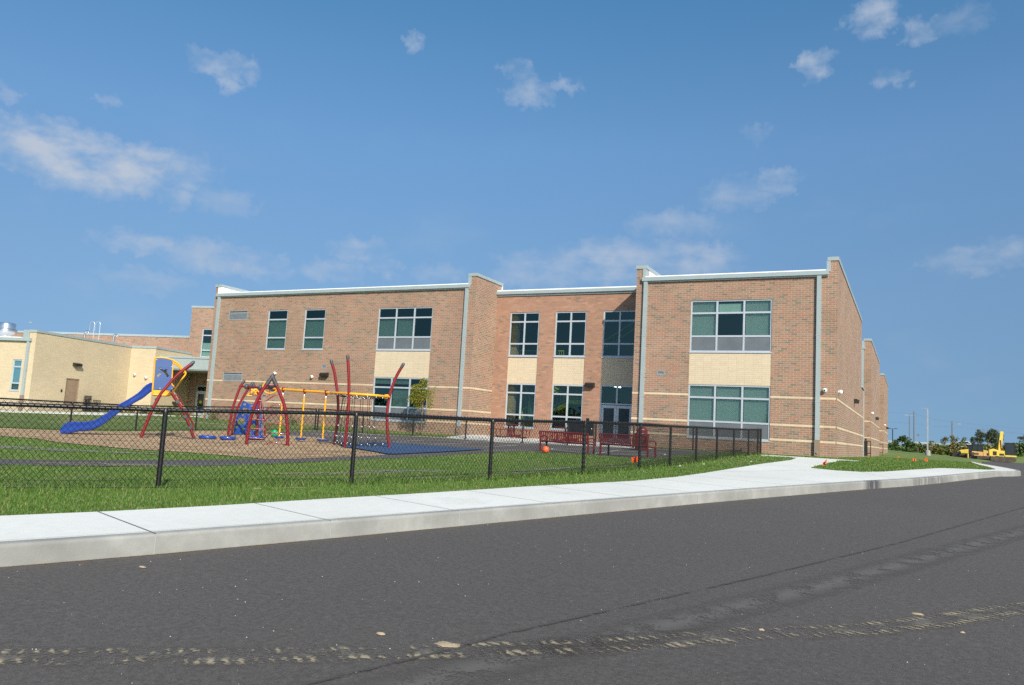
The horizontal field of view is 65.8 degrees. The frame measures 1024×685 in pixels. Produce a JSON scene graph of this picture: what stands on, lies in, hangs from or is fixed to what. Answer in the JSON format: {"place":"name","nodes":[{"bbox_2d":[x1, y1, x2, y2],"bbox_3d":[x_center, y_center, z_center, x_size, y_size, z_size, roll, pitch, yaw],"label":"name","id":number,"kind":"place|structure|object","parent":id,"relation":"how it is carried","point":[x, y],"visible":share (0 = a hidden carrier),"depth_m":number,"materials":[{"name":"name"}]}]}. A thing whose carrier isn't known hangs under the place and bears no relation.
{"place":"outdoors","nodes":[
{"label":"outdoors","id":0,"kind":"place"},
{"bbox_2d":[0,455,1015,540],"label":"sidewalk","id":1,"kind":"structure","parent":0,"point":[799,471],"depth_m":10.57,"materials":[{"name":"concrete"}]},
{"bbox_2d":[97,511,154,532],"bbox_3d":[-3.866,1.784,7.886,0.018,0.014,1.670,9,-9,-44],"label":"sidewalk sealed joint","id":2,"kind":"object","parent":1,"relation":"on","point":[126,522],"visible":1,"depth_m":7.83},
{"bbox_2d":[13,475,936,539],"bbox_3d":[2.764,2.562,13.430,25.863,0.610,0.153,9,-9,-43],"label":"sidewalk tool line","id":3,"kind":"object","parent":1,"relation":"on","point":[378,514],"visible":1,"depth_m":8.88,"materials":[{"name":"grey concrete"}]},
{"bbox_2d":[153,475,797,553],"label":"sidewalk joints","id":4,"kind":"object","parent":1,"relation":"on","point":[458,510],"visible":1,"depth_m":10.43,"materials":[{"name":"grey concrete"}]},
{"bbox_2d":[0,461,1023,684],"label":"road","id":5,"kind":"structure","parent":0,"point":[509,578],"depth_m":6.08,"materials":[{"name":"grey asphalt"}]},
{"bbox_2d":[9,476,999,566],"bbox_3d":[3.501,2.833,14.180,45.652,0.763,0.757,9,-9,-44],"label":"kerb silt","id":6,"kind":"object","parent":5,"relation":"on","point":[404,531],"visible":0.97,"depth_m":9.04,"materials":[{"name":"brown"}]},
{"bbox_2d":[8,516,1011,679],"bbox_3d":[5.942,2.712,11.333,23.595,0.570,7.159,9,-9,-44],"label":"road grit","id":7,"kind":"object","parent":5,"relation":"on","point":[458,584],"visible":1,"depth_m":5.90,"materials":[{"name":"grey gravel"}]},
{"bbox_2d":[0,462,1020,566],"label":"kerb","id":8,"kind":"structure","parent":5,"relation":"on","point":[33,551],"depth_m":8.86,"materials":[{"name":"concrete"}]},
{"bbox_2d":[1,602,1021,652],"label":"tyre track","id":9,"kind":"structure","parent":5,"relation":"on","point":[277,649],"depth_m":4.99,"materials":[{"name":"beige"}]},
{"bbox_2d":[433,641,459,646],"bbox_3d":[-0.394,1.857,4.874,0.179,0.011,0.123,0,-7,27],"label":"clay patch","id":10,"kind":"object","parent":9,"relation":"on","point":[445,644],"visible":1,"depth_m":4.86,"materials":[{"name":"beige soil"}]},
{"bbox_2d":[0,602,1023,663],"bbox_3d":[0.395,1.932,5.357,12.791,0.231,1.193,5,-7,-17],"label":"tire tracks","id":11,"kind":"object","parent":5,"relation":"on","point":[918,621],"visible":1,"depth_m":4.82,"materials":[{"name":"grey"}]},
{"bbox_2d":[299,507,1023,684],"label":"road seam","id":12,"kind":"object","parent":5,"relation":"on","point":[407,659],"visible":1,"depth_m":5.53,"materials":[{"name":"black asphalt"}]},
{"bbox_2d":[363,526,1023,684],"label":"road worn lane","id":13,"kind":"structure","parent":5,"relation":"on","point":[681,624],"depth_m":5.74,"materials":[{"name":"grey asphalt"}]},
{"bbox_2d":[0,410,1023,515],"bbox_3d":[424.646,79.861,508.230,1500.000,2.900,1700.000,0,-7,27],"label":"ground","id":14,"kind":"structure","parent":0,"point":[903,454],"depth_m":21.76,"materials":[{"name":"green plant"}]},
{"bbox_2d":[3,447,155,453],"bbox_3d":[-11.344,2.812,20.577,4.400,0.060,1.000,3,-6,-2],"label":"bare patch","id":15,"kind":"object","parent":14,"relation":"on","point":[75,450],"visible":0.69,"depth_m":20.56,"materials":[{"name":"brown soil"}]},
{"bbox_2d":[0,322,192,413],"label":"cream building","id":16,"kind":"structure","parent":14,"relation":"on","point":[40,364],"depth_m":55.23,"materials":[{"name":"brick"}]},
{"bbox_2d":[0,322,17,336],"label":"exhaust fan","id":17,"kind":"object","parent":16,"relation":"on","point":[8,329],"visible":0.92,"depth_m":66.18},
{"bbox_2d":[8,359,21,391],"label":"window","id":18,"kind":"structure","parent":16,"relation":"in","point":[16,370],"depth_m":51.93,"materials":[{"name":"glass"}]},
{"bbox_2d":[63,379,77,409],"bbox_3d":[-30.627,3.617,54.887,0.075,2.110,1.100,2,-6,13],"label":"door","id":19,"kind":"structure","parent":16,"relation":"in","point":[71,385],"depth_m":54.92,"materials":[{"name":"beige paint"}]},
{"bbox_2d":[89,321,100,339],"bbox_3d":[-34.180,-0.373,64.600,1.014,2.757,0.036,2,-6,13],"label":"roof ladder","id":20,"kind":"object","parent":16,"relation":"on","point":[95,327],"visible":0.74,"depth_m":64.68,"materials":[{"name":"silver metal"}]},
{"bbox_2d":[1,410,202,416],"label":"footpath","id":21,"kind":"structure","parent":14,"relation":"on","point":[81,413],"depth_m":51.90,"materials":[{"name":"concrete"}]},
{"bbox_2d":[46,462,178,465],"bbox_3d":[-8.491,2.570,16.687,2.800,0.054,1.000,5,-7,-16],"label":"bare patch","id":22,"kind":"object","parent":14,"relation":"on","point":[112,465],"visible":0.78,"depth_m":16.69,"materials":[{"name":"brown soil"}]},
{"bbox_2d":[12,306,213,415],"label":"wing","id":23,"kind":"structure","parent":14,"relation":"on","point":[197,342],"depth_m":64.48,"materials":[{"name":"brown brick"}]},
{"bbox_2d":[194,392,205,415],"bbox_3d":[-25.108,4.987,63.677,0.942,2.020,0.192,1,-7,20],"label":"door","id":24,"kind":"structure","parent":23,"relation":"in","point":[200,396],"depth_m":63.70,"materials":[{"name":"metal"}]},
{"bbox_2d":[200,329,211,356],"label":"window","id":25,"kind":"structure","parent":23,"relation":"in","point":[205,352],"depth_m":64.27,"materials":[{"name":"glass"}]},
{"bbox_2d":[0,397,316,430],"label":"chain link fence","id":26,"kind":"object","parent":14,"relation":"on","point":[100,404],"visible":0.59,"depth_m":37.09,"materials":[{"name":"black metal"}]},
{"bbox_2d":[0,428,384,458],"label":"mulch bed","id":27,"kind":"object","parent":14,"relation":"on","point":[167,444],"visible":0.72,"depth_m":26.96,"materials":[{"name":"brown wood"}]},
{"bbox_2d":[60,357,196,438],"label":"slide tower","id":28,"kind":"structure","parent":27,"relation":"on","point":[160,385],"depth_m":30.62,"materials":[{"name":"blue plastic"}]},
{"bbox_2d":[198,435,215,438],"bbox_3d":[-11.990,3.762,31.122,0.673,0.215,0.680,0,-7,27],"label":"step pod","id":29,"kind":"object","parent":27,"relation":"on","point":[207,436],"visible":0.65,"depth_m":30.87,"materials":[{"name":"blue plastic"}]},
{"bbox_2d":[219,436,235,439],"bbox_3d":[-11.168,3.789,31.064,0.633,0.215,0.640,0,-7,27],"label":"step pod","id":30,"kind":"object","parent":27,"relation":"on","point":[227,437],"visible":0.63,"depth_m":30.82,"materials":[{"name":"blue plastic"}]},
{"bbox_2d":[249,436,264,439],"bbox_3d":[-10.544,3.958,32.521,0.772,0.215,0.780,0,-7,27],"label":"step pod","id":31,"kind":"object","parent":27,"relation":"on","point":[256,437],"visible":0.46,"depth_m":32.24,"materials":[{"name":"blue plastic"}]},
{"bbox_2d":[227,355,404,446],"bbox_3d":[-9.907,2.372,32.247,5.073,3.552,11.632,9,-9,-43],"label":"climbing frame","id":32,"kind":"object","parent":27,"relation":"on","point":[257,404],"visible":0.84,"depth_m":30.31,"materials":[{"name":"red metal"}]},
{"bbox_2d":[289,415,299,424],"bbox_3d":[-14.021,4.990,50.629,0.993,0.690,0.457,0,-7,27],"label":"weed","id":33,"kind":"object","parent":14,"relation":"on","point":[294,420],"visible":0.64,"depth_m":50.57,"materials":[{"name":"green plant"}]},
{"bbox_2d":[275,472,401,473],"bbox_3d":[-3.709,2.779,16.839,3.000,0.078,0.900,7,-7,-30],"label":"bare patch","id":34,"kind":"object","parent":14,"relation":"on","point":[331,473],"visible":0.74,"depth_m":16.87,"materials":[{"name":"brown soil"}]},
{"bbox_2d":[0,431,724,465],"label":"asphalt court","id":35,"kind":"object","parent":14,"relation":"on","point":[151,462],"visible":0.53,"depth_m":30.75,"materials":[{"name":"grey asphalt"}]},
{"bbox_2d":[332,431,694,450],"bbox_3d":[-0.555,5.157,41.611,22.581,0.219,0.161,1,-7,22],"label":"court line","id":36,"kind":"object","parent":35,"relation":"on","point":[479,440],"visible":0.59,"depth_m":42.48,"materials":[{"name":"white paint"}]},
{"bbox_2d":[539,431,594,453],"bbox_3d":[2.131,3.912,30.882,2.140,0.825,0.676,-1,-7,31],"label":"park bench","id":37,"kind":"object","parent":35,"relation":"on","point":[551,438],"visible":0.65,"depth_m":30.71,"materials":[{"name":"red metal"}]},
{"bbox_2d":[599,433,656,457],"bbox_3d":[4.257,3.820,29.246,2.140,0.825,0.676,-3,-9,42],"label":"park bench","id":38,"kind":"object","parent":35,"relation":"on","point":[620,435],"visible":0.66,"depth_m":29.12,"materials":[{"name":"red metal"}]},
{"bbox_2d":[634,427,649,449],"bbox_3d":[6.044,4.457,36.843,0.713,1.110,0.720,0,-7,27],"label":"trash bin","id":39,"kind":"object","parent":35,"relation":"on","point":[637,431],"visible":0.38,"depth_m":36.66,"materials":[{"name":"red plastic"}]},
{"bbox_2d":[0,400,761,488],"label":"chain link fence","id":40,"kind":"object","parent":14,"relation":"on","point":[164,426],"visible":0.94,"depth_m":14.31,"materials":[{"name":"black metal"}]},
{"bbox_2d":[354,470,446,471],"bbox_3d":[-2.544,2.931,18.036,2.600,0.075,1.000,6,-7,-24],"label":"bare patch","id":41,"kind":"object","parent":14,"relation":"on","point":[403,470],"visible":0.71,"depth_m":18.11,"materials":[{"name":"brown soil"}]},
{"bbox_2d":[342,442,475,453],"bbox_3d":[-4.827,3.930,29.955,6.380,0.172,7.680,0,-7,27],"label":"rubber surface","id":42,"kind":"object","parent":14,"relation":"on","point":[404,447],"visible":0.73,"depth_m":29.27,"materials":[{"name":"blue rubber"}]},
{"bbox_2d":[407,377,435,434],"bbox_3d":[-5.170,3.678,45.310,1.782,3.397,0.992,0,-7,27],"label":"young tree","id":43,"kind":"object","parent":14,"relation":"on","point":[413,393],"visible":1,"depth_m":45.35,"materials":[{"name":"green plant"}]},
{"bbox_2d":[316,408,568,444],"bbox_3d":[-4.266,4.650,43.492,15.531,1.450,0.111,1,-7,22],"label":"chain link fence","id":44,"kind":"object","parent":14,"relation":"on","point":[465,426],"visible":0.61,"depth_m":43.40,"materials":[{"name":"black metal"}]},
{"bbox_2d":[568,418,594,442],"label":"fence gate","id":45,"kind":"structure","parent":44,"relation":"attached to","point":[579,426],"depth_m":40.32,"materials":[{"name":"black metal"}]},
{"bbox_2d":[542,446,548,452],"bbox_3d":[1.257,3.993,29.492,0.270,0.270,0.270,0,-7,27],"label":"ball","id":46,"kind":"object","parent":14,"relation":"on","point":[546,448],"visible":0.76,"depth_m":29.40,"materials":[{"name":"orange rubber"}]},
{"bbox_2d":[204,256,888,457],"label":"school building","id":47,"kind":"structure","parent":14,"relation":"on","point":[787,362],"depth_m":46.44,"materials":[{"name":"brick"}]},
{"bbox_2d":[264,310,287,349],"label":"window","id":48,"kind":"structure","parent":47,"relation":"in","point":[276,333],"depth_m":53.03,"materials":[{"name":"glass"}]},
{"bbox_2d":[301,309,325,349],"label":"window","id":49,"kind":"structure","parent":47,"relation":"in","point":[314,329],"depth_m":51.58,"materials":[{"name":"glass"}]},
{"bbox_2d":[370,377,427,422],"bbox_3d":[-6.791,3.458,47.840,4.050,2.675,0.200,0,-7,27],"label":"window","id":50,"kind":"structure","parent":47,"relation":"in","point":[400,396],"depth_m":47.93,"materials":[{"name":"metal"}]},
{"bbox_2d":[375,307,432,350],"bbox_3d":[-6.553,-0.814,48.310,4.050,2.685,0.200,0,-7,27],"label":"window","id":51,"kind":"structure","parent":47,"relation":"in","point":[387,340],"depth_m":48.45,"materials":[{"name":"glass"}]},
{"bbox_2d":[504,383,535,428],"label":"window","id":52,"kind":"structure","parent":47,"relation":"in","point":[521,389],"depth_m":47.17,"materials":[{"name":"metal"}]},
{"bbox_2d":[507,312,539,356],"bbox_3d":[0.740,-0.469,47.611,2.020,2.715,0.170,0,-7,27],"label":"window","id":53,"kind":"structure","parent":47,"relation":"in","point":[525,313],"depth_m":47.62,"materials":[{"name":"metal"}]},
{"bbox_2d":[549,384,582,430],"bbox_3d":[3.185,3.782,45.789,2.010,2.670,0.170,0,-7,27],"label":"window","id":54,"kind":"structure","parent":47,"relation":"in","point":[553,393],"depth_m":45.85,"materials":[{"name":"metal"}]},
{"bbox_2d":[553,311,586,357],"bbox_3d":[3.422,-0.469,46.257,2.010,2.715,0.170,0,-7,27],"label":"window","id":55,"kind":"structure","parent":47,"relation":"in","point":[564,356],"depth_m":46.23,"materials":[{"name":"metal"}]},
{"bbox_2d":[600,405,616,442],"bbox_3d":[5.413,4.574,44.536,0.887,2.080,0.143,0,-7,27],"label":"door","id":56,"kind":"structure","parent":47,"relation":"in","point":[608,412],"depth_m":44.60,"materials":[{"name":"metal"}]},
{"bbox_2d":[600,385,632,404],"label":"transom window","id":57,"kind":"structure","parent":47,"relation":"in","point":[617,387],"depth_m":44.59,"materials":[{"name":"metal"}]},
{"bbox_2d":[601,310,634,357],"bbox_3d":[6.105,-0.468,44.902,2.040,2.715,0.170,0,-7,27],"label":"window","id":58,"kind":"structure","parent":47,"relation":"in","point":[620,312],"depth_m":44.93,"materials":[{"name":"glass"}]},
{"bbox_2d":[615,406,631,442],"bbox_3d":[6.219,4.574,44.129,0.887,2.080,0.143,0,-7,27],"label":"door","id":59,"kind":"structure","parent":47,"relation":"in","point":[623,413],"depth_m":44.19,"materials":[{"name":"metal"}]},
{"bbox_2d":[687,384,770,441],"bbox_3d":[10.670,3.453,39.025,4.050,2.695,0.200,0,-7,27],"label":"window","id":60,"kind":"structure","parent":47,"relation":"in","point":[703,409],"depth_m":39.08,"materials":[{"name":"metal"}]},
{"bbox_2d":[689,299,771,352],"bbox_3d":[10.907,-0.800,39.493,4.050,2.685,0.200,0,-7,27],"label":"window","id":61,"kind":"structure","parent":47,"relation":"in","point":[704,337],"depth_m":39.46,"materials":[{"name":"glass"}]},
{"bbox_2d":[595,424,758,452],"bbox_3d":[7.871,4.709,38.519,7.963,1.450,0.108,1,-7,22],"label":"chain link fence","id":62,"kind":"object","parent":14,"relation":"on","point":[668,433],"visible":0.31,"depth_m":38.61,"materials":[{"name":"black metal"}]},
{"bbox_2d":[864,438,870,456],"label":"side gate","id":63,"kind":"structure","parent":14,"relation":"on","point":[866,453],"depth_m":58.43,"materials":[{"name":"black metal"}]},
{"bbox_2d":[888,440,901,449],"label":"bush","id":64,"kind":"object","parent":14,"relation":"on","point":[893,441],"visible":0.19,"depth_m":134.82,"materials":[{"name":"green plant"}]},
{"bbox_2d":[888,435,912,450],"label":"bush","id":65,"kind":"object","parent":14,"relation":"on","point":[902,438],"visible":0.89,"depth_m":130.74,"materials":[{"name":"green plant"}]},
{"bbox_2d":[903,438,917,452],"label":"bush","id":66,"kind":"object","parent":14,"relation":"on","point":[913,445],"visible":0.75,"depth_m":129.08,"materials":[{"name":"green plant"}]},
{"bbox_2d":[905,411,918,441],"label":"utility pole","id":67,"kind":"object","parent":14,"relation":"on","point":[913,427],"visible":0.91,"depth_m":155.25,"materials":[{"name":"grey metal"}]},
{"bbox_2d":[911,442,926,452],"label":"bush","id":68,"kind":"object","parent":14,"relation":"on","point":[919,446],"visible":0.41,"depth_m":131.67,"materials":[{"name":"green plant"}]},
{"bbox_2d":[921,408,930,455],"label":"light pole","id":69,"kind":"object","parent":14,"relation":"on","point":[927,451],"visible":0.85,"depth_m":116.09,"materials":[{"name":"metal"}]},
{"bbox_2d":[918,443,936,453],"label":"bush","id":70,"kind":"object","parent":14,"relation":"on","point":[924,446],"visible":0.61,"depth_m":131.69,"materials":[{"name":"green plant"}]},
{"bbox_2d":[928,441,942,454],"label":"bush","id":71,"kind":"object","parent":14,"relation":"on","point":[938,452],"visible":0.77,"depth_m":131.42,"materials":[{"name":"green plant"}]},
{"bbox_2d":[936,444,948,454],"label":"bush","id":72,"kind":"object","parent":14,"relation":"on","point":[943,448],"visible":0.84,"depth_m":131.43,"materials":[{"name":"green plant"}]},
{"bbox_2d":[940,436,948,445],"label":"sapling","id":73,"kind":"object","parent":14,"relation":"on","point":[944,439],"visible":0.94,"depth_m":141.31,"materials":[{"name":"green plant"}]},
{"bbox_2d":[888,440,1003,447],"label":"guard rail","id":74,"kind":"object","parent":14,"relation":"on","point":[928,442],"visible":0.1,"depth_m":151.62,"materials":[{"name":"metal"}]},
{"bbox_2d":[946,444,958,454],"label":"bush","id":75,"kind":"object","parent":14,"relation":"on","point":[952,448],"visible":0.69,"depth_m":131.39,"materials":[{"name":"green plant"}]},
{"bbox_2d":[949,435,959,441],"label":"sapling","id":76,"kind":"object","parent":14,"relation":"on","point":[952,438],"visible":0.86,"depth_m":142.57,"materials":[{"name":"green plant"}]},
{"bbox_2d":[949,442,966,450],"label":"bush","id":77,"kind":"object","parent":14,"relation":"on","point":[958,445],"visible":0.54,"depth_m":132.29,"materials":[{"name":"green plant"}]},
{"bbox_2d":[952,444,971,457],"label":"road roller","id":78,"kind":"object","parent":14,"relation":"on","point":[963,452],"visible":0.59,"depth_m":128.70,"materials":[{"name":"yellow metal"}]},
{"bbox_2d":[970,437,975,443],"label":"sapling","id":79,"kind":"object","parent":14,"relation":"on","point":[972,439],"visible":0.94,"depth_m":142.68,"materials":[{"name":"green plant"}]},
{"bbox_2d":[976,437,982,443],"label":"sapling","id":80,"kind":"object","parent":14,"relation":"on","point":[978,441],"visible":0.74,"depth_m":142.33,"materials":[{"name":"green plant"}]},
{"bbox_2d":[967,444,994,459],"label":"bulldozer","id":81,"kind":"object","parent":14,"relation":"on","point":[982,454],"visible":0.79,"depth_m":125.45,"materials":[{"name":"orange metal"}]},
{"bbox_2d":[983,444,989,450],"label":"bush","id":82,"kind":"object","parent":14,"relation":"on","point":[985,447],"visible":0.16,"depth_m":132.77,"materials":[{"name":"green plant"}]},
{"bbox_2d":[974,426,1003,443],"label":"tree","id":83,"kind":"object","parent":14,"relation":"on","point":[991,436],"visible":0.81,"depth_m":144.49,"materials":[{"name":"green plant"}]},
{"bbox_2d":[986,444,1002,450],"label":"bush","id":84,"kind":"object","parent":14,"relation":"on","point":[994,447],"visible":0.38,"depth_m":133.72,"materials":[{"name":"green plant"}]},
{"bbox_2d":[988,431,1016,461],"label":"excavator","id":85,"kind":"object","parent":14,"relation":"on","point":[1009,452],"visible":0.99,"depth_m":120.30,"materials":[{"name":"yellow metal"}]},
{"bbox_2d":[1016,440,1023,456],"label":"bush","id":86,"kind":"object","parent":14,"relation":"on","point":[1020,451],"visible":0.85,"depth_m":133.75,"materials":[{"name":"green plant"}]},
{"bbox_2d":[0,0,1023,450],"label":"sky","id":87,"kind":"structure","parent":0,"point":[155,155],"materials":[{"name":"blue"}]},
{"bbox_2d":[447,435,634,447],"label":"patio","id":88,"kind":"structure","parent":0,"point":[513,439],"depth_m":43.18,"materials":[{"name":"concrete"}]},
{"bbox_2d":[489,423,530,437],"bbox_3d":[-0.053,5.084,45.489,2.340,0.777,2.340,1,-7,18],"label":"picnic table","id":89,"kind":"object","parent":88,"relation":"on","point":[511,431],"visible":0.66,"depth_m":45.28,"materials":[{"name":"red metal"}]}
]}

